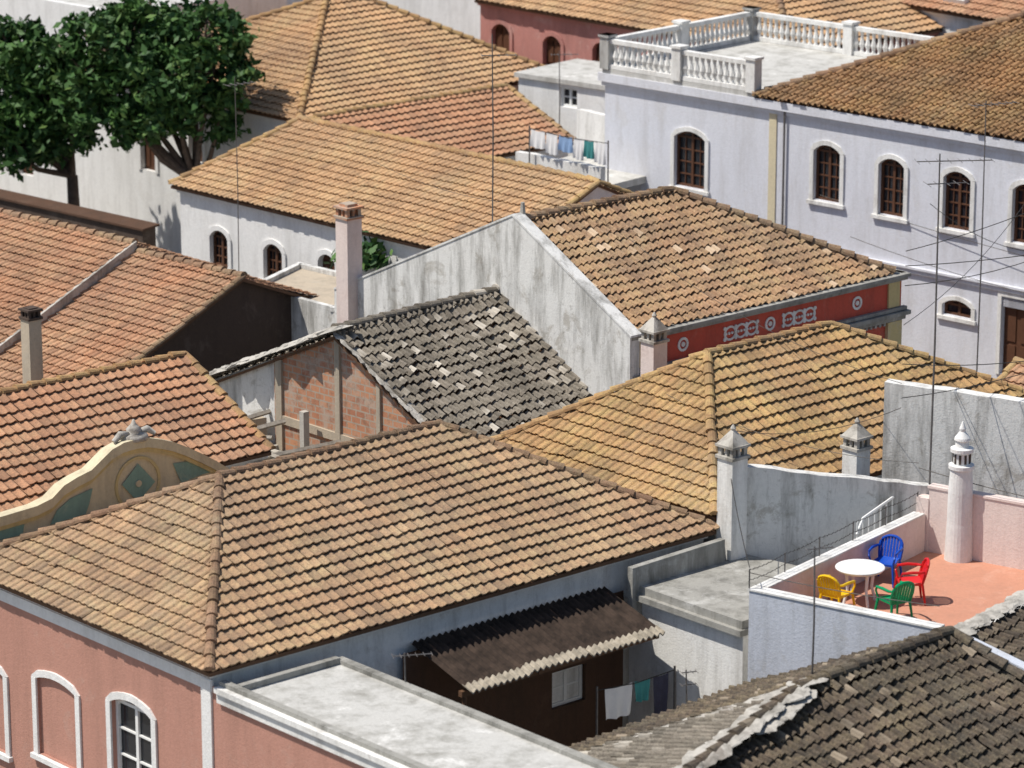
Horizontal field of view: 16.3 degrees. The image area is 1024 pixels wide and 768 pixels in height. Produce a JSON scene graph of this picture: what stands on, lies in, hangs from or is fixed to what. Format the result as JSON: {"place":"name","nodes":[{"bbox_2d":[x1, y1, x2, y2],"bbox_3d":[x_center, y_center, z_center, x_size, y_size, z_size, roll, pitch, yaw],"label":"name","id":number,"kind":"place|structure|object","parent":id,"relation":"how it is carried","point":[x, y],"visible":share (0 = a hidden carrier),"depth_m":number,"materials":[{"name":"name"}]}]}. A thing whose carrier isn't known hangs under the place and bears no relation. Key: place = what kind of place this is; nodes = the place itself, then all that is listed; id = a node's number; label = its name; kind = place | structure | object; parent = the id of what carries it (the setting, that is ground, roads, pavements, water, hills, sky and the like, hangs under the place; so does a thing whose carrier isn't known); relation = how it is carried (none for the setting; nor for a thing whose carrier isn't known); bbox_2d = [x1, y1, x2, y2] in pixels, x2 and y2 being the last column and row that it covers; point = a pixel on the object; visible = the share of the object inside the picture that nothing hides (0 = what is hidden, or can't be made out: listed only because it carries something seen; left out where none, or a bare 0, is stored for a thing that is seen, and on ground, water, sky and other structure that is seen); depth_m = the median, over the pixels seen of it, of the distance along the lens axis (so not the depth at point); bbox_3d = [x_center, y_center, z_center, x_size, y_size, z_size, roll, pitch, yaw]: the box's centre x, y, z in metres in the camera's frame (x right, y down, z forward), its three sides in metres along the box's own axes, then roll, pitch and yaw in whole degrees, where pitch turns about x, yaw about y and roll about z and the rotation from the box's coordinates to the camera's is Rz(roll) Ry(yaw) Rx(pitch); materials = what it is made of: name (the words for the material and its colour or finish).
{"place":"outdoors","nodes":[
{"label":"outdoors","id":0,"kind":"place"},
{"bbox_2d":[0,364,270,505],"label":"roof deck","id":1,"kind":"structure","parent":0,"point":[248,457],"depth_m":75.84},
{"bbox_2d":[217,303,587,434],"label":"roof deck","id":2,"kind":"structure","parent":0,"point":[373,378],"depth_m":81.74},
{"bbox_2d":[211,291,592,436],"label":"roof tiles","id":3,"kind":"object","parent":2,"relation":"on","point":[573,386],"visible":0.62,"depth_m":81.81,"materials":[{"name":"tile"}]},
{"bbox_2d":[209,325,426,422],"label":"mortar verge","id":4,"kind":"structure","parent":3,"relation":"on","point":[415,414],"depth_m":80.93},
{"bbox_2d":[331,284,499,326],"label":"ridge tiles","id":5,"kind":"object","parent":3,"relation":"on","point":[429,304],"visible":1,"depth_m":82.70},
{"bbox_2d":[212,656,618,767],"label":"flat roof wing","id":6,"kind":"structure","parent":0,"point":[338,712],"depth_m":61.95,"materials":[{"name":"concrete"}]},
{"bbox_2d":[382,0,479,38],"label":"walls","id":7,"kind":"structure","parent":0,"point":[463,16],"depth_m":123.53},
{"bbox_2d":[560,155,645,187],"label":"floor","id":8,"kind":"structure","parent":0,"point":[621,179],"depth_m":102.76,"materials":[{"name":"concrete"}]},
{"bbox_2d":[579,698,763,767],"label":"roof tiles","id":9,"kind":"object","parent":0,"point":[672,744],"visible":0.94,"depth_m":60.55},
{"bbox_2d":[505,328,1023,520],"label":"roof deck","id":10,"kind":"structure","parent":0,"point":[713,517],"depth_m":74.49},
{"bbox_2d":[611,644,1023,767],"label":"roof deck","id":11,"kind":"structure","parent":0,"point":[857,679],"depth_m":61.81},
{"bbox_2d":[567,631,1023,767],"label":"roof tiles","id":12,"kind":"object","parent":11,"relation":"on","point":[980,686],"visible":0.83,"depth_m":61.72,"materials":[{"name":"tile"}]},
{"bbox_2d":[586,678,827,767],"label":"mortar patches","id":13,"kind":"object","parent":12,"relation":"attached to","point":[779,714],"visible":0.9,"depth_m":60.11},
{"bbox_2d":[805,545,833,673],"bbox_3d":[5.371,4.180,62.865,0.514,2.825,0.200,-5,16,-17],"label":"tv antenna","id":14,"kind":"object","parent":12,"relation":"on","point":[813,636],"visible":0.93,"depth_m":62.76,"materials":[{"name":"metal"}]},
{"bbox_2d":[682,626,1023,767],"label":"ridge tiles","id":15,"kind":"object","parent":12,"relation":"on","point":[857,663],"visible":1,"depth_m":62.36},
{"bbox_2d":[825,551,1023,625],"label":"floor","id":16,"kind":"structure","parent":0,"point":[959,592],"depth_m":69.19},
{"bbox_2d":[817,574,855,605],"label":"plastic armchair","id":17,"kind":"object","parent":16,"relation":"on","point":[831,580],"visible":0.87,"depth_m":67.45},
{"bbox_2d":[771,514,925,598],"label":"parapet wall","id":18,"kind":"structure","parent":16,"relation":"on","point":[911,534],"depth_m":69.36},
{"bbox_2d":[835,559,884,607],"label":"garden table","id":19,"kind":"object","parent":16,"relation":"on","point":[854,568],"visible":0.95,"depth_m":68.19,"materials":[{"name":"white plastic"}]},
{"bbox_2d":[868,534,903,587],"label":"plastic armchair","id":20,"kind":"object","parent":16,"relation":"on","point":[884,559],"visible":0.88,"depth_m":69.68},
{"bbox_2d":[874,581,914,617],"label":"plastic armchair","id":21,"kind":"object","parent":16,"relation":"on","point":[896,592],"visible":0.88,"depth_m":67.11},
{"bbox_2d":[893,557,929,605],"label":"plastic armchair","id":22,"kind":"object","parent":16,"relation":"on","point":[920,578],"visible":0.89,"depth_m":68.41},
{"bbox_2d":[944,421,974,562],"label":"round chimney","id":23,"kind":"object","parent":16,"relation":"on","point":[958,538],"visible":1,"depth_m":70.52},
{"bbox_2d":[996,356,1023,388],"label":"tiled shed","id":24,"kind":"structure","parent":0,"point":[1013,369],"depth_m":85.34,"materials":[{"name":"orange tile"}]},
{"label":"ground","id":25,"kind":"structure","parent":0,"visible":0},
{"bbox_2d":[0,1,100,207],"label":"walls","id":26,"kind":"structure","parent":25,"relation":"on","point":[45,186],"depth_m":116.33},
{"bbox_2d":[57,0,194,8],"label":"roof","id":27,"kind":"structure","parent":26,"relation":"on","point":[93,2],"depth_m":116.59,"materials":[{"name":"concrete"}]},
{"bbox_2d":[0,0,265,15],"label":"parapet","id":28,"kind":"structure","parent":27,"relation":"on","point":[59,6],"depth_m":115.03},
{"bbox_2d":[0,14,108,205],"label":"broadleaf tree","id":29,"kind":"object","parent":25,"relation":"on","point":[40,138],"visible":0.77,"depth_m":108.53,"materials":[{"name":"green plant"}]},
{"bbox_2d":[0,200,142,276],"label":"walls","id":30,"kind":"structure","parent":25,"relation":"on","point":[98,225],"depth_m":104.94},
{"bbox_2d":[0,189,159,230],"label":"coping","id":31,"kind":"object","parent":30,"relation":"on","point":[78,211],"visible":1,"depth_m":105.12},
{"bbox_2d":[25,0,265,175],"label":"broadleaf tree","id":32,"kind":"object","parent":25,"relation":"on","point":[162,60],"visible":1,"depth_m":106.51,"materials":[{"name":"green plant"}]},
{"bbox_2d":[0,208,318,386],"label":"gabled cottage","id":33,"kind":"structure","parent":25,"relation":"on","point":[146,300],"depth_m":90.11,"materials":[{"name":"tile"}]},
{"bbox_2d":[18,305,42,383],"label":"chimney","id":34,"kind":"object","parent":33,"relation":"on","point":[30,317],"visible":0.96,"depth_m":86.44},
{"bbox_2d":[198,0,286,28],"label":"walls","id":35,"kind":"structure","parent":25,"relation":"on","point":[247,10],"depth_m":116.63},
{"bbox_2d":[214,358,274,443],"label":"white gable side","id":36,"kind":"structure","parent":25,"relation":"on","point":[250,392],"depth_m":83.59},
{"bbox_2d":[228,459,263,468],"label":"wall front","id":37,"kind":"structure","parent":25,"relation":"on","point":[248,463],"depth_m":76.33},
{"bbox_2d":[226,456,267,467],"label":"cornice","id":38,"kind":"structure","parent":37,"relation":"attached to","point":[247,461],"depth_m":76.19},
{"bbox_2d":[0,353,272,511],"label":"roof tiles","id":39,"kind":"object","parent":38,"relation":"on","point":[112,420],"visible":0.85,"depth_m":75.64,"materials":[{"name":"tile"}]},
{"bbox_2d":[0,351,275,449],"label":"ridge tiles","id":40,"kind":"object","parent":39,"relation":"on","point":[219,391],"visible":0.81,"depth_m":76.87,"materials":[{"name":"tile"}]},
{"bbox_2d":[262,262,335,340],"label":"flat roof outbuilding","id":41,"kind":"structure","parent":25,"relation":"on","point":[313,314],"depth_m":91.46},
{"bbox_2d":[180,193,421,277],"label":"wall front","id":42,"kind":"structure","parent":25,"relation":"on","point":[296,240],"depth_m":98.11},
{"bbox_2d":[213,231,281,276],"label":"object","id":43,"kind":"object","parent":42,"relation":"attached to","point":[223,238],"visible":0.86,"depth_m":99.16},
{"bbox_2d":[216,232,280,274],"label":"glass","id":44,"kind":"object","parent":42,"relation":"attached to","point":[271,261],"visible":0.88,"depth_m":99.17,"materials":[{"name":"grey"}]},
{"bbox_2d":[206,225,335,278],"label":"window surrounds","id":45,"kind":"object","parent":42,"relation":"attached to","point":[277,244],"visible":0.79,"depth_m":97.92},
{"bbox_2d":[177,190,423,250],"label":"cornice","id":46,"kind":"structure","parent":42,"relation":"attached to","point":[294,219],"depth_m":96.78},
{"bbox_2d":[171,121,622,249],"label":"roof deck","id":47,"kind":"structure","parent":46,"relation":"on","point":[316,221],"depth_m":96.32,"materials":[{"name":"tile"}]},
{"bbox_2d":[168,118,623,246],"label":"roof tiles","id":48,"kind":"object","parent":47,"relation":"on","point":[321,151],"visible":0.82,"depth_m":96.33,"materials":[{"name":"tile"}]},
{"bbox_2d":[168,115,633,205],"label":"ridge tiles","id":49,"kind":"object","parent":47,"relation":"on","point":[585,191],"visible":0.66,"depth_m":97.20,"materials":[{"name":"tile"}]},
{"bbox_2d":[299,410,309,447],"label":"post","id":50,"kind":"object","parent":25,"relation":"on","point":[304,426],"visible":0.36,"depth_m":81.94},
{"bbox_2d":[88,0,544,253],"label":"hip roof villa","id":51,"kind":"object","parent":25,"relation":"on","point":[318,56],"visible":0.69,"depth_m":111.77,"materials":[{"name":"orange ceramic"}]},
{"bbox_2d":[145,144,201,169],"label":"windows","id":52,"kind":"structure","parent":51,"relation":"in","point":[149,155],"depth_m":112.38,"materials":[{"name":"brown wood"}]},
{"bbox_2d":[274,333,429,450],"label":"gable bricks","id":53,"kind":"object","parent":25,"relation":"on","point":[308,380],"visible":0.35,"depth_m":81.66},
{"bbox_2d":[275,340,428,450],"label":"concrete piers","id":54,"kind":"structure","parent":25,"relation":"on","point":[337,434],"depth_m":81.77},
{"bbox_2d":[0,419,719,767],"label":"pink townhouse","id":55,"kind":"structure","parent":25,"relation":"on","point":[134,631],"depth_m":67.24,"materials":[{"name":"brown ceramic"}]},
{"bbox_2d":[0,419,228,541],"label":"ornamental parapet","id":56,"kind":"structure","parent":55,"relation":"on","point":[133,460],"depth_m":71.78,"materials":[{"name":"paint"}]},
{"bbox_2d":[330,231,392,272],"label":"shrub","id":57,"kind":"object","parent":25,"relation":"on","point":[372,258],"visible":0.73,"depth_m":93.78,"materials":[{"name":"green plant"}]},
{"bbox_2d":[311,83,575,159],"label":"tiled wing","id":58,"kind":"structure","parent":25,"relation":"on","point":[460,119],"depth_m":106.08,"materials":[{"name":"tile"}]},
{"bbox_2d":[334,215,639,395],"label":"gable wall","id":59,"kind":"structure","parent":25,"relation":"on","point":[578,329],"depth_m":83.69,"materials":[{"name":"paint"}]},
{"bbox_2d":[333,201,363,322],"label":"chimney","id":60,"kind":"object","parent":59,"relation":"on","point":[348,216],"visible":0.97,"depth_m":88.24,"materials":[{"name":"paint"}]},
{"bbox_2d":[334,212,640,337],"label":"gable coping","id":61,"kind":"object","parent":59,"relation":"on","point":[589,287],"visible":0.86,"depth_m":82.56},
{"bbox_2d":[481,34,516,221],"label":"tv antenna","id":62,"kind":"object","parent":59,"relation":"on","point":[492,55],"visible":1,"depth_m":83.98,"materials":[{"name":"metal"}]},
{"bbox_2d":[403,586,664,745],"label":"corrugated porch","id":63,"kind":"object","parent":25,"relation":"on","point":[505,667],"visible":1,"depth_m":67.91,"materials":[{"name":"brown wood"}]},
{"bbox_2d":[515,109,604,180],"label":"walls","id":64,"kind":"structure","parent":25,"relation":"on","point":[591,125],"depth_m":103.36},
{"bbox_2d":[529,125,608,181],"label":"laundry line","id":65,"kind":"object","parent":64,"relation":"attached to","point":[551,146],"visible":0.98,"depth_m":101.66,"materials":[{"name":"fabric"}]},
{"bbox_2d":[519,78,604,155],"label":"walls","id":66,"kind":"structure","parent":25,"relation":"on","point":[543,96],"depth_m":108.90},
{"bbox_2d":[514,59,604,89],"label":"roof","id":67,"kind":"structure","parent":66,"relation":"on","point":[579,72],"depth_m":109.46,"materials":[{"name":"concrete"}]},
{"bbox_2d":[480,6,695,66],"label":"wall front","id":68,"kind":"structure","parent":25,"relation":"on","point":[529,30],"depth_m":115.04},
{"bbox_2d":[488,20,599,63],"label":"window surrounds","id":69,"kind":"object","parent":68,"relation":"attached to","point":[544,36],"visible":0.76,"depth_m":114.97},
{"bbox_2d":[496,24,599,64],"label":"windows","id":70,"kind":"structure","parent":68,"relation":"attached to","point":[502,40],"depth_m":114.98,"materials":[{"name":"brown wood"}]},
{"bbox_2d":[477,3,938,47],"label":"cornice","id":71,"kind":"structure","parent":68,"relation":"attached to","point":[603,26],"depth_m":113.54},
{"bbox_2d":[474,0,942,47],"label":"roof deck","id":72,"kind":"structure","parent":71,"relation":"on","point":[621,26],"depth_m":111.95,"materials":[{"name":"tile"}]},
{"bbox_2d":[483,0,944,45],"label":"roof tiles","id":73,"kind":"object","parent":72,"relation":"on","point":[875,19],"visible":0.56,"depth_m":111.02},
{"bbox_2d":[580,187,616,201],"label":"wall","id":74,"kind":"structure","parent":25,"relation":"on","point":[598,193],"depth_m":92.94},
{"bbox_2d":[623,538,796,723],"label":"concrete annex","id":75,"kind":"object","parent":25,"relation":"on","point":[692,602],"visible":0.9,"depth_m":69.16,"materials":[{"name":"concrete"}]},
{"bbox_2d":[596,666,675,734],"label":"laundry line","id":76,"kind":"object","parent":75,"relation":"attached to","point":[618,699],"visible":0.88,"depth_m":68.56,"materials":[{"name":"fabric"}]},
{"bbox_2d":[715,424,750,560],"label":"chimney","id":77,"kind":"object","parent":75,"relation":"on","point":[732,464],"visible":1,"depth_m":70.68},
{"bbox_2d":[598,6,1023,378],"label":"balustraded mansion","id":78,"kind":"structure","parent":25,"relation":"on","point":[775,129],"depth_m":98.10,"materials":[{"name":"white paint"}]},
{"bbox_2d":[969,101,1019,371],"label":"tv antenna","id":79,"kind":"object","parent":78,"relation":"attached to","point":[986,104],"visible":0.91,"depth_m":88.56,"materials":[{"name":"metal"}]},
{"bbox_2d":[1003,307,1023,368],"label":"doors","id":80,"kind":"structure","parent":78,"relation":"in","point":[1014,318],"depth_m":95.10,"materials":[{"name":"brown wood"}]},
{"bbox_2d":[746,464,928,565],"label":"wall","id":81,"kind":"structure","parent":25,"relation":"on","point":[789,510],"depth_m":71.31,"materials":[{"name":"paint"}]},
{"bbox_2d":[856,496,893,537],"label":"stair handrail","id":82,"kind":"object","parent":81,"relation":"attached to","point":[874,510],"visible":0.78,"depth_m":70.95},
{"bbox_2d":[914,153,994,484],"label":"tv antenna","id":83,"kind":"object","parent":81,"relation":"attached to","point":[934,352],"visible":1,"depth_m":70.62,"materials":[{"name":"metal"}]},
{"bbox_2d":[748,591,931,681],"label":"front wall","id":84,"kind":"structure","parent":25,"relation":"on","point":[780,632],"depth_m":66.23,"materials":[{"name":"paint"}]},
{"bbox_2d":[863,326,884,338],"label":"front wall","id":85,"kind":"structure","parent":25,"relation":"on","point":[880,331],"depth_m":87.30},
{"bbox_2d":[632,269,910,378],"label":"cornice","id":86,"kind":"structure","parent":85,"relation":"on","point":[874,320],"depth_m":85.73,"materials":[{"name":"paint"}]},
{"bbox_2d":[540,198,872,324],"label":"roof deck","id":87,"kind":"structure","parent":86,"relation":"on","point":[677,253],"depth_m":84.98,"materials":[{"name":"tile"}]},
{"bbox_2d":[530,190,896,331],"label":"roof tiles","id":88,"kind":"object","parent":87,"relation":"on","point":[619,260],"visible":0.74,"depth_m":84.98,"materials":[{"name":"tile"}]},
{"bbox_2d":[526,186,895,271],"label":"ridge tiles","id":89,"kind":"object","parent":88,"relation":"on","point":[636,194],"visible":1,"depth_m":86.98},
{"bbox_2d":[667,281,901,361],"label":"frieze","id":90,"kind":"object","parent":85,"relation":"on","point":[840,307],"visible":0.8,"depth_m":84.87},
{"bbox_2d":[678,296,861,350],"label":"frieze ornament","id":91,"kind":"object","parent":90,"relation":"attached to","point":[756,331],"visible":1,"depth_m":84.57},
{"bbox_2d":[920,12,981,35],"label":"wall front","id":92,"kind":"structure","parent":25,"relation":"on","point":[949,24],"depth_m":111.00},
{"bbox_2d":[919,10,984,22],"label":"cornice","id":93,"kind":"structure","parent":92,"relation":"attached to","point":[950,16],"depth_m":110.78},
{"bbox_2d":[904,0,1019,21],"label":"roof deck","id":94,"kind":"structure","parent":93,"relation":"on","point":[979,18],"depth_m":110.50,"materials":[{"name":"brown tile"}]},
{"bbox_2d":[899,0,1023,19],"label":"roof tiles","id":95,"kind":"object","parent":94,"relation":"on","point":[987,13],"visible":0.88,"depth_m":110.07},
{"bbox_2d":[882,379,1023,498],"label":"wall","id":96,"kind":"structure","parent":25,"relation":"on","point":[994,424],"depth_m":72.97,"materials":[{"name":"paint"}]},
{"bbox_2d":[916,488,1023,569],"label":"back wall","id":97,"kind":"structure","parent":25,"relation":"on","point":[997,532],"depth_m":70.62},
{"bbox_2d":[928,483,1023,505],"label":"coping","id":98,"kind":"object","parent":97,"relation":"on","point":[985,495],"visible":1,"depth_m":70.49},
{"bbox_2d":[954,636,1023,681],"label":"end wall","id":99,"kind":"structure","parent":25,"relation":"on","point":[1016,662],"depth_m":63.90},
{"bbox_2d":[983,619,1023,653],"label":"deck","id":100,"kind":"structure","parent":99,"relation":"on","point":[1001,631],"depth_m":65.08,"materials":[{"name":"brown wood"}]},
{"bbox_2d":[970,605,1023,661],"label":"roof tiles","id":101,"kind":"object","parent":100,"relation":"on","point":[1000,640],"visible":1,"depth_m":64.77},
{"bbox_2d":[953,590,1023,635],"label":"mortar ridge","id":102,"kind":"structure","parent":101,"relation":"on","point":[1012,602],"depth_m":65.32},
{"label":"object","id":103,"kind":"object","parent":25,"relation":"on","visible":0},
{"bbox_2d":[748,511,944,628],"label":"coping","id":104,"kind":"object","parent":103,"relation":"on","point":[763,587],"visible":0.86,"depth_m":66.98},
{"bbox_2d":[748,492,918,588],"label":"wire fence","id":105,"kind":"object","parent":104,"relation":"on","point":[852,533],"visible":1,"depth_m":68.77,"materials":[{"name":"metal"}]},
{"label":"floor","id":106,"kind":"structure","parent":0,"visible":0},
{"bbox_2d":[247,409,340,459],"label":"timber pile","id":107,"kind":"object","parent":106,"relation":"on","point":[270,425],"visible":0.07,"depth_m":82.06,"materials":[{"name":"grey wood"}]},
{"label":"wall back","id":108,"kind":"object","parent":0,"visible":0},
{"bbox_2d":[638,312,669,376],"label":"chimney","id":109,"kind":"object","parent":108,"relation":"on","point":[652,340],"visible":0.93,"depth_m":80.26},
{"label":"cornice","id":110,"kind":"object","parent":108,"relation":"attached to","visible":0},
{"bbox_2d":[496,324,1023,514],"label":"roof tiles","id":111,"kind":"object","parent":110,"relation":"on","point":[641,414],"visible":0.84,"depth_m":74.56,"materials":[{"name":"tile"}]},
{"bbox_2d":[491,320,1023,514],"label":"ridge tiles","id":112,"kind":"object","parent":111,"relation":"on","point":[709,393],"visible":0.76,"depth_m":75.32,"materials":[{"name":"gold ceramic"}]},
{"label":"wall front","id":113,"kind":"object","parent":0,"visible":0},
{"bbox_2d":[840,418,873,475],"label":"chimney","id":114,"kind":"object","parent":113,"relation":"on","point":[854,436],"visible":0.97,"depth_m":72.49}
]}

